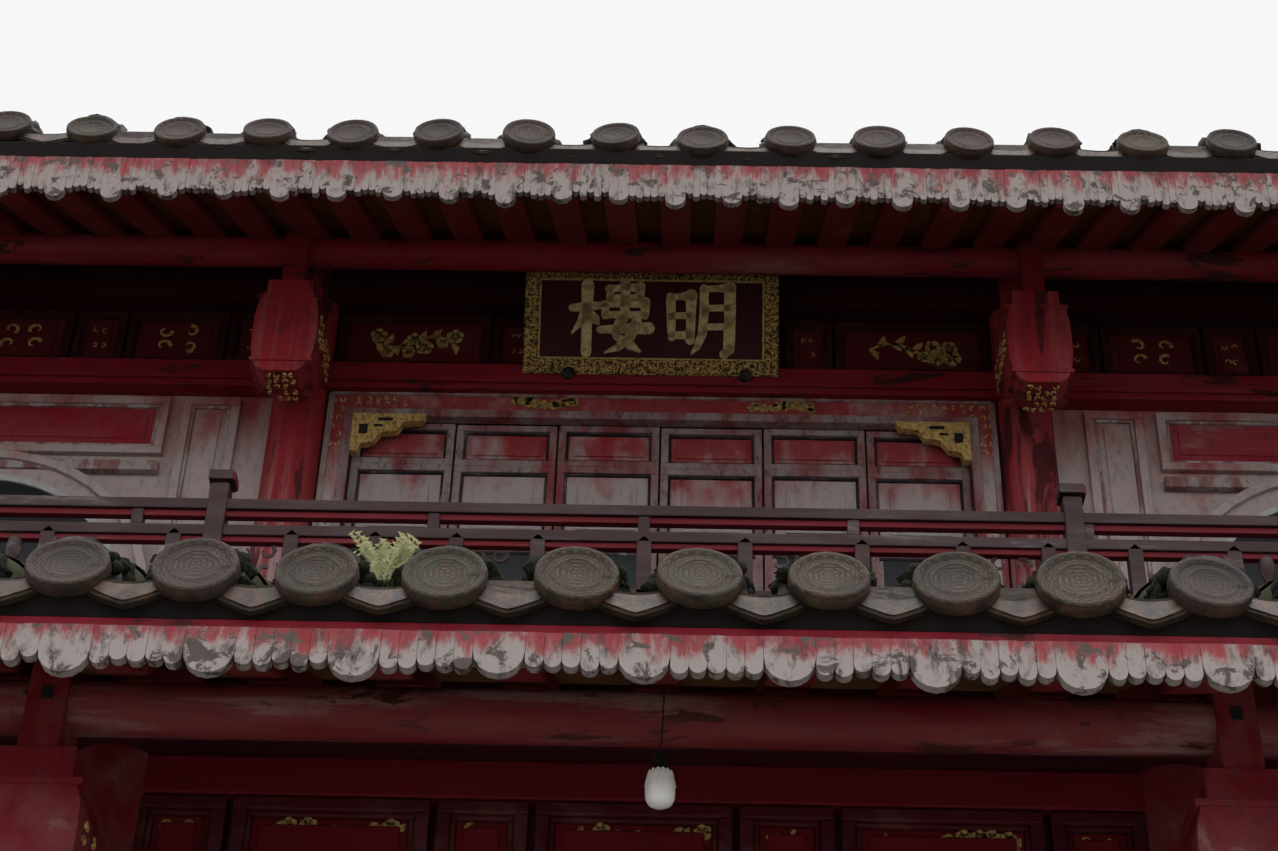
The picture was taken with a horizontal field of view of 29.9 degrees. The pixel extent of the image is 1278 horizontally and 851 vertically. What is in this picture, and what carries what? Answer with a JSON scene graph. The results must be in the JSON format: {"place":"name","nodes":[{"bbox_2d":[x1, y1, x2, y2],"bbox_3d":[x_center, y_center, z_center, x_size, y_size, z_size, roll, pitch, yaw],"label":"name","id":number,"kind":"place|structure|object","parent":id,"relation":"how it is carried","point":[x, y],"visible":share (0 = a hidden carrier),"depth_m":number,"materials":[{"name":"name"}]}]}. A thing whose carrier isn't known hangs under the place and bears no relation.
{"place":"outdoors","nodes":[
{"label":"outdoors","id":0,"kind":"place"},
{"bbox_2d":[0,264,1277,590],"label":"wall","id":1,"kind":"structure","parent":0,"point":[842,378],"depth_m":7.87,"materials":[{"name":"red wood"}]},
{"bbox_2d":[0,324,1237,536],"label":"decorative carvings","id":2,"kind":"object","parent":1,"relation":"attached to","point":[948,438],"visible":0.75,"depth_m":7.71,"materials":[{"name":"gold metal"}]},
{"bbox_2d":[0,469,1277,594],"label":"balcony railing","id":3,"kind":"object","parent":1,"relation":"attached to","point":[1071,522],"visible":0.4,"depth_m":6.54,"materials":[{"name":"brown wood"}]},
{"bbox_2d":[0,393,1277,594],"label":"bay panels","id":4,"kind":"object","parent":1,"relation":"attached to","point":[1112,461],"visible":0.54,"depth_m":7.63,"materials":[{"name":"paint"}]},
{"bbox_2d":[522,272,778,381],"bbox_3d":[0.040,-0.332,7.797,0.827,0.389,0.162,1,-38,1],"label":"name plaque","id":5,"kind":"object","parent":1,"relation":"attached to","point":[715,325],"visible":0.81,"depth_m":7.79,"materials":[{"name":"paint"}]},
{"bbox_2d":[250,269,1062,587],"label":"columns","id":6,"kind":"structure","parent":1,"relation":"attached to","point":[1026,445],"depth_m":7.56,"materials":[{"name":"paint"}]},
{"bbox_2d":[343,424,973,590],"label":"door leaves","id":7,"kind":"object","parent":1,"relation":"attached to","point":[601,465],"visible":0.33,"depth_m":7.61,"materials":[{"name":"paint"}]},
{"bbox_2d":[0,141,1277,252],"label":"roof frame","id":8,"kind":"object","parent":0,"point":[575,219],"visible":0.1,"depth_m":7.32,"materials":[{"name":"paint"}]},
{"bbox_2d":[0,156,1277,216],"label":"fascia","id":9,"kind":"structure","parent":8,"relation":"attached to","point":[503,185],"depth_m":7.04,"materials":[{"name":"paint"}]},
{"bbox_2d":[0,232,1277,282],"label":"eave purlin","id":10,"kind":"object","parent":8,"relation":"attached to","point":[658,257],"visible":0.79,"depth_m":7.68,"materials":[{"name":"paint"}]},
{"bbox_2d":[0,111,1277,160],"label":"eave tiles","id":11,"kind":"object","parent":8,"relation":"on","point":[533,136],"visible":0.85,"depth_m":7.14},
{"bbox_2d":[249,226,1074,412],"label":"brackets","id":12,"kind":"object","parent":8,"relation":"attached to","point":[289,355],"visible":1,"depth_m":7.45,"materials":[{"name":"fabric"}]},
{"bbox_2d":[0,0,1277,150],"label":"sky","id":13,"kind":"structure","parent":0,"point":[1182,72],"materials":[{"name":"white"}]},
{"bbox_3d":[-0.030,4.542,6.337,10.400,3.737,7.750,1,-38,1],"label":"lower storey mass","id":14,"kind":"object","parent":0,"visible":0},
{"bbox_2d":[0,675,1277,850],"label":"wall","id":15,"kind":"structure","parent":14,"relation":"on","point":[235,795],"depth_m":5.21,"materials":[{"name":"red wood"}]},
{"bbox_2d":[0,594,1277,702],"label":"roof frame","id":16,"kind":"object","parent":15,"relation":"on","point":[681,620],"visible":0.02,"depth_m":4.44,"materials":[{"name":"paint"}]},
{"bbox_2d":[348,530,421,586],"bbox_3d":[-0.485,0.258,4.578,0.151,0.122,0.102,1,-38,1],"label":"fern plant","id":17,"kind":"object","parent":16,"relation":"on","point":[385,562],"visible":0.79,"depth_m":4.55,"materials":[{"name":"green plant"}]},
{"bbox_2d":[0,536,1277,628],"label":"eave tiles","id":18,"kind":"object","parent":16,"relation":"on","point":[1077,584],"visible":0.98,"depth_m":4.43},
{"bbox_2d":[0,679,1277,758],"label":"eave purlin","id":19,"kind":"object","parent":16,"relation":"attached to","point":[717,720],"visible":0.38,"depth_m":4.72,"materials":[{"name":"paint"}]},
{"bbox_2d":[0,623,1277,695],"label":"fascia","id":20,"kind":"structure","parent":16,"relation":"attached to","point":[936,666],"depth_m":4.35,"materials":[{"name":"paint"}]},
{"bbox_2d":[0,659,1277,850],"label":"columns","id":21,"kind":"structure","parent":16,"relation":"attached to","point":[48,801],"depth_m":4.61,"materials":[{"name":"paint"}]},
{"bbox_2d":[644,690,675,809],"bbox_3d":[0.043,0.622,4.624,0.062,0.258,0.060,1,-38,1],"label":"light bulb","id":22,"kind":"object","parent":16,"relation":"attached to","point":[660,785],"visible":1,"depth_m":4.55,"materials":[{"name":"white glass"}]},
{"bbox_2d":[159,817,1119,850],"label":"decorative carvings","id":23,"kind":"object","parent":15,"relation":"on","point":[705,830],"visible":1,"depth_m":5.18,"materials":[{"name":"gold metal"}]}
]}

